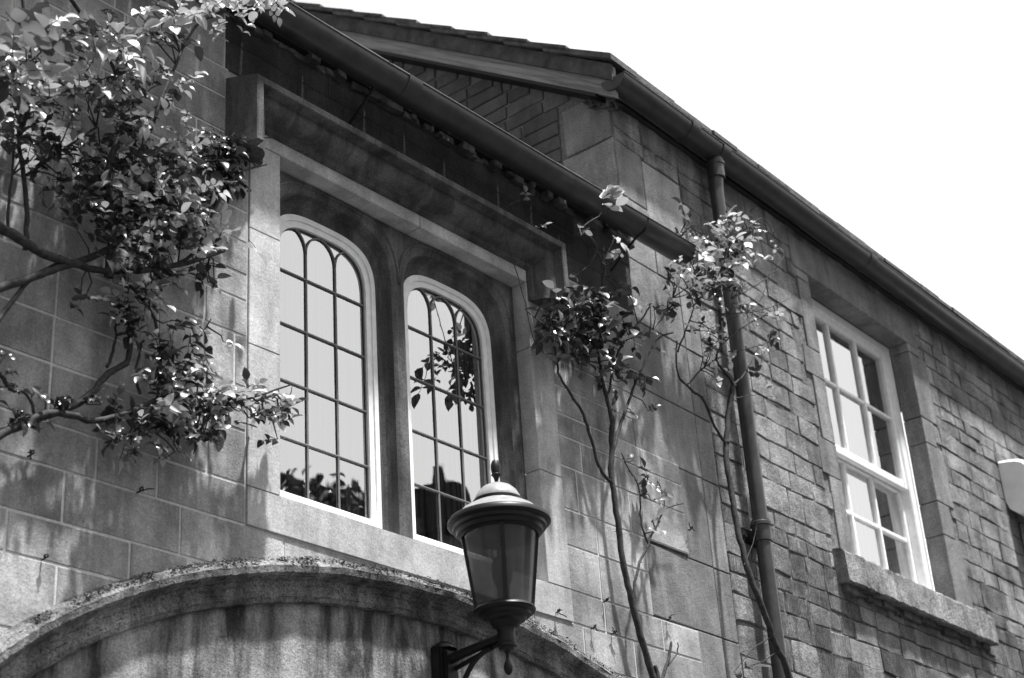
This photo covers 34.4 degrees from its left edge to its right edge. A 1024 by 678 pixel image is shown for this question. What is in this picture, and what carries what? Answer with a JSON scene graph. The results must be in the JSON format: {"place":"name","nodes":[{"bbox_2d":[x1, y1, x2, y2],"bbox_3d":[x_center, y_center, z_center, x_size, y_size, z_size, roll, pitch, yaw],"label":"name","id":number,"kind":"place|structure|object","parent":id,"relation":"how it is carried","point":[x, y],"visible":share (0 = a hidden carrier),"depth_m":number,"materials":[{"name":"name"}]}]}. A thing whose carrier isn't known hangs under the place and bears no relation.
{"place":"outdoors","nodes":[
{"label":"outdoors","id":0,"kind":"place"},
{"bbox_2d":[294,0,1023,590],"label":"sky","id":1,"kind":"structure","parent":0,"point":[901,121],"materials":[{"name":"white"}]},
{"label":"ground","id":2,"kind":"structure","parent":0,"visible":0},
{"bbox_2d":[0,0,702,677],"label":"stone house","id":3,"kind":"structure","parent":2,"relation":"on","point":[318,540],"depth_m":5.69,"materials":[{"name":"stone"}]},
{"bbox_2d":[27,449,34,459],"bbox_3d":[-1.298,0.314,4.461,0.021,0.042,0.041,3,-28,-14],"label":"vine hook","id":4,"kind":"object","parent":3,"relation":"attached to","point":[30,453],"visible":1,"depth_m":4.47,"materials":[{"name":"black paint"}]},
{"bbox_2d":[41,553,48,560],"bbox_3d":[-1.240,0.578,4.392,0.030,0.016,0.017,-24,-33,34],"label":"vine hook","id":5,"kind":"object","parent":3,"relation":"attached to","point":[45,556],"visible":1,"depth_m":4.39,"materials":[{"name":"black paint"}]},
{"bbox_2d":[136,486,154,493],"bbox_3d":[-1.048,0.429,4.724,0.052,0.016,0.022,-5,-27,1],"label":"vine hook","id":6,"kind":"object","parent":3,"relation":"attached to","point":[140,489],"visible":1,"depth_m":4.72,"materials":[{"name":"black paint"}]},
{"bbox_2d":[0,0,306,474],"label":"climbing rose","id":7,"kind":"object","parent":3,"relation":"attached to","point":[148,203],"visible":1,"depth_m":4.87,"materials":[{"name":"grey plant"}]},
{"bbox_2d":[279,214,381,528],"bbox_3d":[-0.673,0.115,5.755,0.078,1.350,0.680,-24,-33,34],"label":"window","id":8,"kind":"structure","parent":3,"relation":"in","point":[330,454],"depth_m":5.82,"materials":[{"name":"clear glass"}]},
{"bbox_2d":[404,275,499,554],"bbox_3d":[-0.253,0.314,6.209,0.078,1.350,0.680,-24,-33,34],"label":"window","id":9,"kind":"structure","parent":3,"relation":"in","point":[452,417],"depth_m":6.29,"materials":[{"name":"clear glass"}]},
{"bbox_2d":[431,459,550,677],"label":"wall lantern","id":10,"kind":"object","parent":3,"relation":"attached to","point":[496,529],"depth_m":5.36,"materials":[{"name":"black paint"}]},
{"bbox_2d":[555,608,566,616],"bbox_3d":[0.171,1.003,6.055,0.036,0.034,0.055,-24,-33,34],"label":"vine hook","id":11,"kind":"object","parent":3,"relation":"attached to","point":[558,611],"visible":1,"depth_m":6.06,"materials":[{"name":"black paint"}]},
{"bbox_2d":[505,184,683,677],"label":"climbing rose","id":12,"kind":"object","parent":3,"relation":"attached to","point":[595,332],"visible":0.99,"depth_m":6.65,"materials":[{"name":"grey plant"}]},
{"bbox_2d":[611,627,620,636],"bbox_3d":[0.391,1.117,6.293,0.037,0.037,0.027,11,-30,-27],"label":"vine hook","id":13,"kind":"object","parent":3,"relation":"attached to","point":[614,631],"visible":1,"depth_m":6.29,"materials":[{"name":"black paint"}]},
{"bbox_2d":[642,197,792,677],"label":"climbing rose","id":14,"kind":"object","parent":3,"relation":"attached to","point":[727,266],"visible":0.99,"depth_m":7.44,"materials":[{"name":"grey plant"}]},
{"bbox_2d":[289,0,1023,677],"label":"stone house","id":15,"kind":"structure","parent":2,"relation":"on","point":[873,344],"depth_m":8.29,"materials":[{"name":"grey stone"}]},
{"bbox_2d":[811,298,933,590],"bbox_3d":[1.870,0.613,9.069,0.130,1.605,1.161,-23,-32,33],"label":"window","id":16,"kind":"structure","parent":15,"relation":"in","point":[883,516],"depth_m":9.20,"materials":[{"name":"clear glass"}]},
{"bbox_2d":[998,459,1023,550],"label":"alarm box","id":17,"kind":"object","parent":15,"relation":"attached to","point":[1011,471],"visible":1,"depth_m":10.17,"materials":[{"name":"white plastic"}]}
]}

